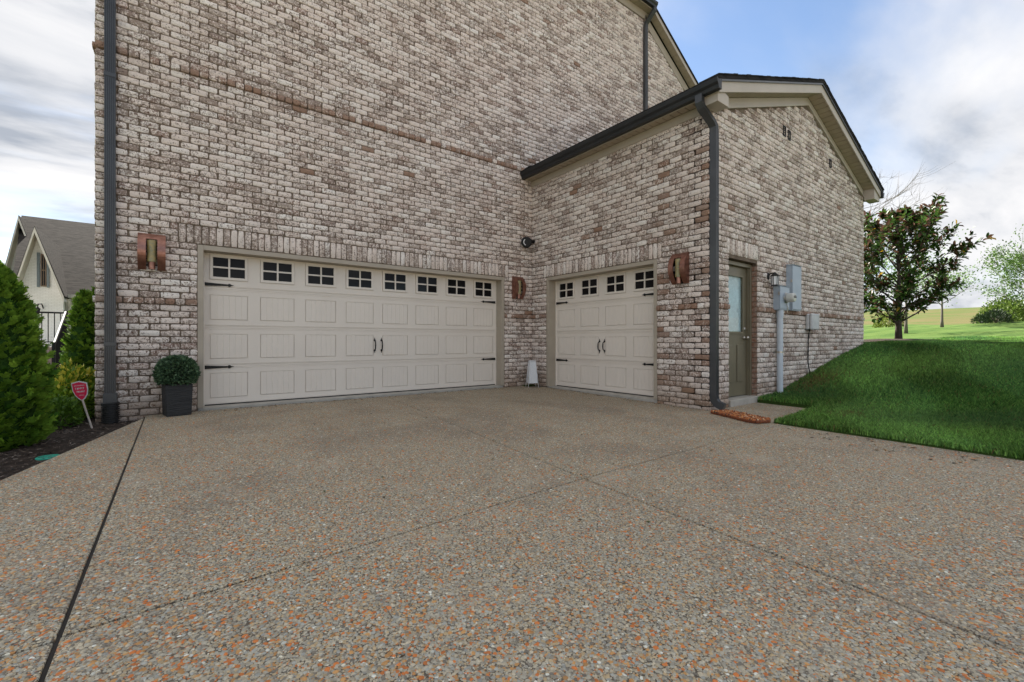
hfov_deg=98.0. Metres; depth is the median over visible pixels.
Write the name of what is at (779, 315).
conduit pipe
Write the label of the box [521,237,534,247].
security camera
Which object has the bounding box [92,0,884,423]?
brick house
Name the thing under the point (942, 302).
young tree
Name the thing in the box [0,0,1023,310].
sky
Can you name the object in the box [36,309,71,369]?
iron railing
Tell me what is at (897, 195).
bare tree
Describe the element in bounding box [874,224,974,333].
young tree
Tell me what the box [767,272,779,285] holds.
coach lantern
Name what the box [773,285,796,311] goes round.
meter box
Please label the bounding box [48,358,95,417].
golden shrub
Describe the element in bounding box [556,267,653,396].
garage door
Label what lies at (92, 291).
arborvitae
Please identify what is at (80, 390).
yard sign
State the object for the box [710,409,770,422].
splash block
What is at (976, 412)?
lawn grass
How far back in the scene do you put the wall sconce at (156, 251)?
5.49 m
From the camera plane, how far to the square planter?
5.48 m
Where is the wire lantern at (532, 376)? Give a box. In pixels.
[526,360,538,387]
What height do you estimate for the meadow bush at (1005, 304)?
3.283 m
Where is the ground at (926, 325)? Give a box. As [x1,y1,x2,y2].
[522,305,1023,460]
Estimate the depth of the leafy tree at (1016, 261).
36.81 m
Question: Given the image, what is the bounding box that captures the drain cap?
[35,454,59,459]
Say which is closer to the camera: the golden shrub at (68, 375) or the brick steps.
the golden shrub at (68, 375)
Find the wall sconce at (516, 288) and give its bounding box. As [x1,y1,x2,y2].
[512,276,525,298]
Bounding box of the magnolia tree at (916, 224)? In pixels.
[863,192,995,338]
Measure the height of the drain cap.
0.054 m
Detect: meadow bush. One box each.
[872,312,903,327]
[973,295,1023,323]
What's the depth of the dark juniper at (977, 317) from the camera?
34.45 m
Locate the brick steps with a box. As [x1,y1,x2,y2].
[43,347,65,366]
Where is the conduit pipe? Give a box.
[774,310,783,392]
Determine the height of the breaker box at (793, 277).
0.800 m
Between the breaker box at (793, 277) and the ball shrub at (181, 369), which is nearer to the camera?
the ball shrub at (181, 369)
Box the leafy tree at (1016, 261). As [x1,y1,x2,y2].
[972,224,1023,313]
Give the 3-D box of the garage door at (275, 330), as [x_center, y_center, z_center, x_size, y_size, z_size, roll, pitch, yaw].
[-2.261,-0.201,7.515,4.865,2.168,0.113,0,0,-37]
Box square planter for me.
[161,383,192,416]
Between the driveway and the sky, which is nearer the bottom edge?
the driveway
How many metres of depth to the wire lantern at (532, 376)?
8.89 m
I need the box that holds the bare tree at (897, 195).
[866,163,951,253]
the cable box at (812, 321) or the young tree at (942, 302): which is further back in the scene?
the young tree at (942, 302)
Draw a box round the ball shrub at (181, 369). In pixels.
[152,354,200,385]
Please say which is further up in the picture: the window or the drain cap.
the window
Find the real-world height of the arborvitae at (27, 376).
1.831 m
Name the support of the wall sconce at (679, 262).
attached to the brick house at (330, 200)
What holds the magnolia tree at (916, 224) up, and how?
on the mulch ring
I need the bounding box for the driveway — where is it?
[0,386,1023,681]
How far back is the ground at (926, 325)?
27.59 m
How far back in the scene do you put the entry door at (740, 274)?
7.03 m
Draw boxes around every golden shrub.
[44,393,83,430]
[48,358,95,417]
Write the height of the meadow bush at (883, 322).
2.098 m
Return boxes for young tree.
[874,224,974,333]
[918,262,996,326]
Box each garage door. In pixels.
[205,254,494,405]
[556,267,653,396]
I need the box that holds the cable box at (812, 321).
[805,313,818,373]
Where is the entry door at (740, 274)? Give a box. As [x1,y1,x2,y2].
[728,260,751,396]
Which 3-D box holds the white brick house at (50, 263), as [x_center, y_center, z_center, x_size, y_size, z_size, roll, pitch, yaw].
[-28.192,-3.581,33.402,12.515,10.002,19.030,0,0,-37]
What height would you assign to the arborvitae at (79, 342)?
1.858 m
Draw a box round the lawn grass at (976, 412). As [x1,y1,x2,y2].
[758,335,1023,457]
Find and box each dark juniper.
[970,313,993,323]
[978,307,1015,323]
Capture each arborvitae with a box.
[0,260,61,451]
[59,288,95,380]
[90,286,95,316]
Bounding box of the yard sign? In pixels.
[71,381,92,427]
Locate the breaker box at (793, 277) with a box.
[786,264,801,310]
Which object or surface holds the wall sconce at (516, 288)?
attached to the brick house at (330, 200)
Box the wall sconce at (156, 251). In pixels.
[137,232,165,270]
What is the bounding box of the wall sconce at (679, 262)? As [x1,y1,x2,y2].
[668,252,688,284]
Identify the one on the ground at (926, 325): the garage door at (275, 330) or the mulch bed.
the mulch bed
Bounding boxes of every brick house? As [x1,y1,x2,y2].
[5,215,95,346]
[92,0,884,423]
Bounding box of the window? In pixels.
[41,254,46,286]
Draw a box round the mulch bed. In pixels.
[0,411,136,479]
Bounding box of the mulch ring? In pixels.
[864,339,929,341]
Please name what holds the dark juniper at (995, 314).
on the ground at (926, 325)

